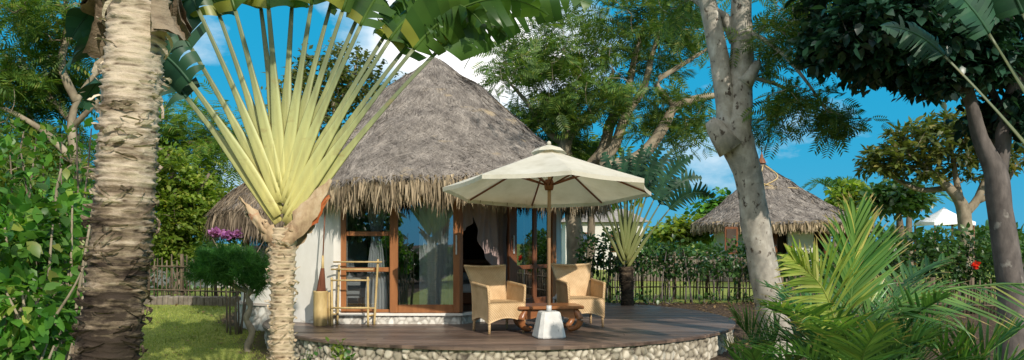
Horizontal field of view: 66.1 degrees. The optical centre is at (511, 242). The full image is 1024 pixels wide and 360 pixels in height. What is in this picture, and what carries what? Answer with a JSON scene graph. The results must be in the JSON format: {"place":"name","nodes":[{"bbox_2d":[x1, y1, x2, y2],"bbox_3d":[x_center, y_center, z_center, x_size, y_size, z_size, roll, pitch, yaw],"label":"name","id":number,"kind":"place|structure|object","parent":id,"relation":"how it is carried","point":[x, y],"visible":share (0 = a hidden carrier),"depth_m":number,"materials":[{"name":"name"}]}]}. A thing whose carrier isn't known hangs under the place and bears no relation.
{"place":"outdoors","nodes":[
{"label":"outdoors","id":0,"kind":"place"},
{"bbox_2d":[0,206,76,314],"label":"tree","id":1,"kind":"object","parent":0,"point":[31,264],"visible":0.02,"depth_m":13.51,"materials":[{"name":"green plant"}]},
{"bbox_2d":[348,258,354,277],"bbox_3d":[-2.622,0.416,12.700,0.200,0.312,0.197,0,0,0],"label":"table lamp","id":2,"kind":"object","parent":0,"point":[351,265],"visible":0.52,"depth_m":12.65,"materials":[{"name":"fabric"}]},
{"bbox_2d":[348,277,365,306],"bbox_3d":[-2.602,0.826,12.700,0.420,0.501,0.340,0,0,0],"label":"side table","id":3,"kind":"object","parent":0,"point":[355,289],"visible":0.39,"depth_m":12.55,"materials":[{"name":"wood"}]},
{"bbox_2d":[0,0,1023,243],"label":"sky","id":4,"kind":"structure","parent":0,"point":[794,161],"materials":[{"name":"blue"}]},
{"bbox_2d":[31,244,996,359],"bbox_3d":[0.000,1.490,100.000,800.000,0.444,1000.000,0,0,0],"label":"ground","id":5,"kind":"structure","parent":0,"point":[259,342],"depth_m":13.46,"materials":[{"name":"green plant"}]},
{"bbox_2d":[0,168,92,359],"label":"broadleaf shrub","id":6,"kind":"object","parent":5,"relation":"on","point":[23,243],"visible":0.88,"depth_m":4.52,"materials":[{"name":"green plant"}]},
{"bbox_2d":[0,117,97,350],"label":"leafy shrub","id":7,"kind":"object","parent":5,"relation":"on","point":[8,141],"visible":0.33,"depth_m":7.30,"materials":[{"name":"green plant"}]},
{"bbox_2d":[0,0,101,342],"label":"tree","id":8,"kind":"object","parent":5,"relation":"on","point":[38,92],"visible":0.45,"depth_m":10.35,"materials":[{"name":"green plant"}]},
{"bbox_2d":[68,0,192,359],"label":"travellers palm","id":9,"kind":"object","parent":5,"relation":"on","point":[126,44],"visible":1,"depth_m":3.50,"materials":[{"name":"brown plant"}]},
{"bbox_2d":[8,304,268,359],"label":"grass","id":10,"kind":"structure","parent":5,"relation":"on","point":[186,329],"depth_m":12.67,"materials":[{"name":"green plant"}]},
{"bbox_2d":[150,138,231,293],"bbox_3d":[-8.216,-0.600,19.532,3.079,3.971,2.849,0,0,0],"label":"tree","id":11,"kind":"object","parent":5,"relation":"on","point":[183,208],"visible":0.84,"depth_m":19.09,"materials":[{"name":"green plant"}]},
{"bbox_2d":[143,295,240,306],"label":"garden curb","id":12,"kind":"structure","parent":5,"relation":"on","point":[189,300],"depth_m":15.85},
{"bbox_2d":[145,254,240,296],"bbox_3d":[-7.315,0.790,16.571,3.825,1.080,0.121,0,0,8],"label":"bamboo fence","id":13,"kind":"object","parent":5,"relation":"on","point":[181,289],"visible":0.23,"depth_m":16.52,"materials":[{"name":"brown wood"}]},
{"bbox_2d":[146,254,240,295],"bbox_3d":[-7.813,0.651,17.492,3.895,1.373,1.362,0,0,-10],"label":"hedge","id":14,"kind":"object","parent":5,"relation":"on","point":[168,276],"visible":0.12,"depth_m":17.60,"materials":[{"name":"green plant"}]},
{"bbox_2d":[150,267,237,287],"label":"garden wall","id":15,"kind":"structure","parent":5,"relation":"on","point":[164,282],"depth_m":21.90,"materials":[{"name":"green plant"}]},
{"bbox_2d":[157,74,247,261],"bbox_3d":[-9.098,-1.849,22.120,4.366,6.473,3.766,0,0,0],"label":"tree","id":16,"kind":"object","parent":5,"relation":"on","point":[207,147],"visible":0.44,"depth_m":21.63,"materials":[{"name":"green plant"}]},
{"bbox_2d":[181,241,269,351],"bbox_3d":[-4.080,0.798,11.403,1.422,1.704,1.196,0,0,0],"label":"topiary shrub","id":17,"kind":"object","parent":5,"relation":"on","point":[223,264],"visible":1,"depth_m":11.22,"materials":[{"name":"green plant"}]},
{"bbox_2d":[203,226,263,334],"bbox_3d":[-4.495,0.628,12.578,0.957,1.766,0.590,0,0,30],"label":"bougainvillea","id":18,"kind":"object","parent":5,"relation":"on","point":[216,232],"visible":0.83,"depth_m":12.60,"materials":[{"name":"purple plant"}]},
{"bbox_2d":[203,183,402,330],"bbox_3d":[-3.667,0.068,13.944,3.472,3.065,3.455,0,0,0],"label":"bathroom annex","id":19,"kind":"object","parent":5,"relation":"on","point":[226,212],"visible":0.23,"depth_m":12.93,"materials":[{"name":"grey plant"}]},
{"bbox_2d":[246,234,268,261],"bbox_3d":[-4.162,0.050,13.005,0.560,0.860,0.090,0,0,28],"label":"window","id":20,"kind":"structure","parent":19,"relation":"in","point":[247,242],"depth_m":13.09,"materials":[{"name":"grey wood"}]},
{"bbox_2d":[300,347,321,359],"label":"weed","id":21,"kind":"object","parent":5,"relation":"on","point":[315,353],"visible":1,"depth_m":9.60,"materials":[{"name":"green plant"}]},
{"bbox_2d":[61,0,593,359],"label":"travellers palm","id":22,"kind":"object","parent":5,"relation":"on","point":[279,155],"visible":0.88,"depth_m":6.17,"materials":[{"name":"green plant"}]},
{"bbox_2d":[260,37,406,139],"bbox_3d":[-4.760,-2.083,20.986,4.206,6.928,3.253,0,0,0],"label":"tree","id":23,"kind":"object","parent":5,"relation":"on","point":[341,88],"visible":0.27,"depth_m":20.57,"materials":[{"name":"green plant"}]},
{"bbox_2d":[325,336,345,359],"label":"weed","id":24,"kind":"object","parent":5,"relation":"on","point":[341,348],"visible":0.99,"depth_m":9.34,"materials":[{"name":"green plant"}]},
{"bbox_2d":[341,346,355,359],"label":"weed","id":25,"kind":"object","parent":5,"relation":"on","point":[349,357],"visible":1,"depth_m":9.29,"materials":[{"name":"green plant"}]},
{"bbox_2d":[293,57,617,323],"bbox_3d":[-0.933,-0.855,14.304,5.633,5.010,6.584,0,0,0],"label":"thatched hut","id":26,"kind":"object","parent":5,"relation":"on","point":[438,125],"visible":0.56,"depth_m":12.19,"materials":[{"name":"grey plant"}]},
{"bbox_2d":[341,198,389,312],"bbox_3d":[-2.205,0.180,12.045,0.830,1.793,0.050,0,0,0],"label":"window","id":27,"kind":"structure","parent":26,"relation":"in","point":[344,233],"depth_m":12.02,"materials":[{"name":"orange wood"}]},
{"bbox_2d":[365,202,386,308],"bbox_3d":[-2.103,0.180,12.200,0.340,1.760,0.058,0,0,0],"label":"curtain","id":28,"kind":"object","parent":26,"relation":"hanging from","point":[376,221],"visible":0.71,"depth_m":12.20,"materials":[{"name":"fabric"}]},
{"bbox_2d":[390,195,459,312],"bbox_3d":[-1.325,0.180,11.973,1.070,1.793,0.080,0,0,0],"label":"sliding door","id":29,"kind":"structure","parent":26,"relation":"in","point":[394,307],"depth_m":11.96,"materials":[{"name":"orange wood"}]},
{"bbox_2d":[419,201,452,304],"bbox_3d":[-1.137,0.180,12.200,0.600,1.760,0.059,0,0,0],"label":"curtain","id":30,"kind":"object","parent":26,"relation":"hanging from","point":[435,259],"visible":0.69,"depth_m":12.20,"materials":[{"name":"fabric"}]},
{"bbox_2d":[463,259,488,303],"bbox_3d":[-0.750,0.708,14.572,1.620,0.745,1.845,0,0,0],"label":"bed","id":31,"kind":"object","parent":26,"relation":"on","point":[467,297],"visible":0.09,"depth_m":15.07,"materials":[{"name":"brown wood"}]},
{"bbox_2d":[463,203,526,297],"bbox_3d":[-0.550,0.109,13.873,1.660,1.938,3.313,0,0,0],"label":"mosquito net","id":32,"kind":"object","parent":26,"relation":"on","point":[492,231],"visible":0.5,"depth_m":12.93,"materials":[{"name":"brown fabric"}]},
{"bbox_2d":[507,206,536,302],"bbox_3d":[0.186,0.179,13.134,0.080,1.793,0.740,0,0,39],"label":"sliding door","id":33,"kind":"structure","parent":26,"relation":"in","point":[512,267],"depth_m":12.96,"materials":[{"name":"brown wood"}]},
{"bbox_2d":[524,208,524,283],"bbox_3d":[0.317,0.180,13.946,0.056,1.760,0.340,0,0,37],"label":"curtain","id":34,"kind":"object","parent":26,"relation":"hanging from","point":[524,244],"visible":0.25,"depth_m":13.84,"materials":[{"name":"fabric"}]},
{"bbox_2d":[527,208,546,302],"bbox_3d":[0.486,0.179,13.613,0.050,1.793,0.660,0,0,39],"label":"sliding door","id":35,"kind":"structure","parent":26,"relation":"in","point":[543,299],"depth_m":13.37,"materials":[{"name":"brown wood"}]},
{"bbox_2d":[262,302,735,359],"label":"timber deck","id":36,"kind":"structure","parent":5,"relation":"on","point":[641,332],"depth_m":10.42,"materials":[{"name":"brown wood"}]},
{"bbox_2d":[313,291,330,325],"bbox_3d":[-2.851,0.989,11.773,0.253,0.518,0.222,0,0,28],"label":"bamboo container","id":37,"kind":"object","parent":36,"relation":"on","point":[321,308],"visible":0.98,"depth_m":11.70,"materials":[{"name":"beige wood"}]},
{"bbox_2d":[317,207,325,290],"bbox_3d":[-2.866,0.180,11.779,0.173,1.581,0.178,0,0,0],"label":"broom","id":38,"kind":"object","parent":37,"relation":"in","point":[321,285],"visible":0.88,"depth_m":11.76,"materials":[{"name":"brown wood"}]},
{"bbox_2d":[330,259,381,325],"bbox_3d":[-2.345,0.753,11.829,0.759,0.992,0.256,0,0,0],"label":"towel rack","id":39,"kind":"object","parent":36,"relation":"on","point":[338,289],"visible":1,"depth_m":11.85,"materials":[{"name":"brown wood"}]},
{"bbox_2d":[464,264,526,333],"bbox_3d":[-0.234,0.784,11.069,0.660,0.926,0.789,0,0,-26],"label":"rattan armchair","id":40,"kind":"object","parent":36,"relation":"on","point":[494,298],"visible":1,"depth_m":11.01,"materials":[{"name":"beige wicker"}]},
{"bbox_2d":[443,141,650,338],"bbox_3d":[0.485,-0.042,10.325,2.570,2.576,2.557,0,0,14],"label":"patio umbrella","id":41,"kind":"object","parent":36,"relation":"on","point":[548,176],"visible":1,"depth_m":10.43,"materials":[{"name":"fabric"}]},
{"bbox_2d":[513,303,583,331],"bbox_3d":[0.500,1.061,11.120,0.920,0.358,0.620,0,0,-8],"label":"table","id":42,"kind":"object","parent":36,"relation":"on","point":[571,311],"visible":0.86,"depth_m":10.89,"materials":[{"name":"brown wood"}]},
{"bbox_2d":[553,294,563,321],"bbox_3d":[0.723,1.029,12.300,0.170,0.438,0.170,0,0,0],"label":"glass lantern","id":43,"kind":"object","parent":36,"relation":"on","point":[555,297],"visible":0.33,"depth_m":12.22,"materials":[{"name":"clear glass"}]},
{"bbox_2d":[551,263,605,326],"bbox_3d":[0.996,0.784,11.847,0.660,0.926,0.789,0,0,-14],"label":"rattan armchair","id":44,"kind":"object","parent":36,"relation":"on","point":[574,285],"visible":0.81,"depth_m":11.94,"materials":[{"name":"beige wicker"}]},
{"bbox_2d":[153,219,1023,264],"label":"trees","id":45,"kind":"object","parent":5,"relation":"on","point":[978,234],"visible":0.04,"depth_m":45.66,"materials":[{"name":"green plant"}]},
{"bbox_2d":[463,0,730,263],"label":"tree","id":46,"kind":"object","parent":5,"relation":"on","point":[555,119],"visible":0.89,"depth_m":17.00,"materials":[{"name":"green plant"}]},
{"bbox_2d":[576,130,646,275],"bbox_3d":[2.348,-1.045,23.904,3.628,4.868,4.216,0,0,34],"label":"tree","id":47,"kind":"object","parent":5,"relation":"on","point":[590,227],"visible":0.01,"depth_m":23.93,"materials":[{"name":"green plant"}]},
{"bbox_2d":[596,140,714,305],"bbox_3d":[2.498,-0.334,15.607,2.937,3.339,0.674,0,0,0],"label":"travellers palm","id":48,"kind":"object","parent":5,"relation":"on","point":[658,185],"visible":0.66,"depth_m":15.52,"materials":[{"name":"green plant"}]},
{"bbox_2d":[584,252,751,299],"bbox_3d":[3.619,0.773,17.522,4.386,1.114,0.121,0,0,0],"label":"bamboo fence","id":49,"kind":"object","parent":5,"relation":"on","point":[642,287],"visible":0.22,"depth_m":17.49,"materials":[{"name":"brown wood"}]},
{"bbox_2d":[574,227,775,304],"bbox_3d":[3.440,0.507,16.585,4.258,1.675,1.292,0,0,0],"label":"hedge","id":50,"kind":"object","parent":5,"relation":"on","point":[664,259],"visible":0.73,"depth_m":16.53,"materials":[{"name":"green plant"}]},
{"bbox_2d":[642,213,713,255],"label":"tree","id":51,"kind":"object","parent":5,"relation":"on","point":[679,228],"visible":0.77,"depth_m":29.59,"materials":[{"name":"green plant"}]},
{"bbox_2d":[684,186,730,218],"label":"tree","id":52,"kind":"object","parent":5,"relation":"on","point":[707,207],"visible":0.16,"depth_m":35.73,"materials":[{"name":"green plant"}]},
{"bbox_2d":[717,295,812,359],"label":"areca palm","id":53,"kind":"object","parent":5,"relation":"on","point":[753,353],"visible":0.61,"depth_m":5.90,"materials":[{"name":"green plant"}]},
{"bbox_2d":[641,0,895,357],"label":"tree","id":54,"kind":"object","parent":5,"relation":"on","point":[736,74],"visible":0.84,"depth_m":10.24,"materials":[{"name":"grey plant"}]},
{"bbox_2d":[690,149,876,277],"bbox_3d":[9.524,-1.050,28.015,6.390,4.700,6.362,0,0,0],"label":"thatched hut","id":55,"kind":"object","parent":5,"relation":"on","point":[797,212],"visible":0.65,"depth_m":26.27,"materials":[{"name":"grey plant"}]},
{"bbox_2d":[725,227,737,253],"bbox_3d":[7.177,-0.050,25.770,0.420,0.900,0.080,0,0,12],"label":"window","id":56,"kind":"structure","parent":55,"relation":"in","point":[730,232],"depth_m":25.74,"materials":[{"name":"brown wood"}]},
{"bbox_2d":[800,175,867,266],"bbox_3d":[16.355,-0.974,40.002,3.601,4.757,3.631,0,0,0],"label":"coconut palm","id":57,"kind":"object","parent":5,"relation":"on","point":[829,180],"visible":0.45,"depth_m":39.70,"materials":[{"name":"green plant"}]},
{"bbox_2d":[823,176,870,247],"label":"tree","id":58,"kind":"object","parent":5,"relation":"on","point":[853,187],"visible":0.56,"depth_m":32.63,"materials":[{"name":"green plant"}]},
{"bbox_2d":[738,191,1023,359],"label":"areca palm","id":59,"kind":"object","parent":5,"relation":"on","point":[843,332],"visible":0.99,"depth_m":4.72,"materials":[{"name":"green plant"}]},
{"bbox_2d":[781,276,995,314],"bbox_3d":[7.474,1.011,14.621,4.821,0.756,0.121,0,0,7],"label":"bamboo fence","id":60,"kind":"object","parent":5,"relation":"on","point":[971,281],"visible":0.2,"depth_m":14.49,"materials":[{"name":"brown wood"}]},
{"bbox_2d":[776,221,1023,306],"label":"hedge","id":61,"kind":"object","parent":5,"relation":"on","point":[984,257],"visible":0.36,"depth_m":15.46,"materials":[{"name":"green plant"}]},
{"bbox_2d":[777,0,1023,359],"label":"tree","id":62,"kind":"object","parent":5,"relation":"on","point":[853,44],"visible":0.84,"depth_m":8.46,"materials":[{"name":"green plant"}]},
{"bbox_2d":[855,177,946,264],"bbox_3d":[10.789,-0.265,21.893,2.807,3.315,2.086,0,0,-32],"label":"tree","id":63,"kind":"object","parent":5,"relation":"on","point":[892,198],"visible":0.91,"depth_m":21.63,"materials":[{"name":"green plant"}]},
{"bbox_2d":[906,186,952,266],"bbox_3d":[17.160,-0.526,34.002,3.609,3.859,3.627,0,0,0],"label":"coconut palm","id":64,"kind":"object","parent":5,"relation":"on","point":[908,222],"visible":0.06,"depth_m":33.89,"materials":[{"name":"green plant"}]},
{"bbox_2d":[894,295,973,359],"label":"areca palm","id":65,"kind":"object","parent":5,"relation":"on","point":[946,305],"visible":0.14,"depth_m":7.59,"materials":[{"name":"green plant"}]},
{"bbox_2d":[852,99,1023,296],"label":"tree","id":66,"kind":"object","parent":5,"relation":"on","point":[900,150],"visible":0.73,"depth_m":18.27,"materials":[{"name":"green plant"}]},
{"bbox_2d":[913,208,975,264],"bbox_3d":[18.645,-0.097,34.000,2.000,2.793,2.000,0,0,0],"label":"garden canopy","id":67,"kind":"object","parent":5,"relation":"on","point":[945,216],"visible":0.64,"depth_m":33.52,"materials":[{"name":"white fabric"}]},
{"bbox_2d":[879,0,1023,144],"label":"travellers palm","id":68,"kind":"object","parent":5,"relation":"on","point":[973,14],"visible":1,"depth_m":5.66,"materials":[{"name":"green plant"}]},
{"bbox_2d":[904,305,1023,359],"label":"areca palm","id":69,"kind":"object","parent":5,"relation":"on","point":[1006,334],"visible":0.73,"depth_m":4.89,"materials":[{"name":"green plant"}]},
{"bbox_2d":[141,301,980,359],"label":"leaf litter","id":70,"kind":"object","parent":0,"point":[714,306],"visible":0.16,"depth_m":14.82,"materials":[{"name":"brown plant"}]},
{"bbox_2d":[561,209,647,269],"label":"house","id":71,"kind":"structure","parent":0,"point":[598,229],"depth_m":36.50,"materials":[{"name":"white paint"}]},
{"bbox_2d":[613,256,798,281],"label":"garden wall","id":72,"kind":"structure","parent":0,"point":[677,280],"depth_m":25.51,"materials":[{"name":"green plant"}]}
]}

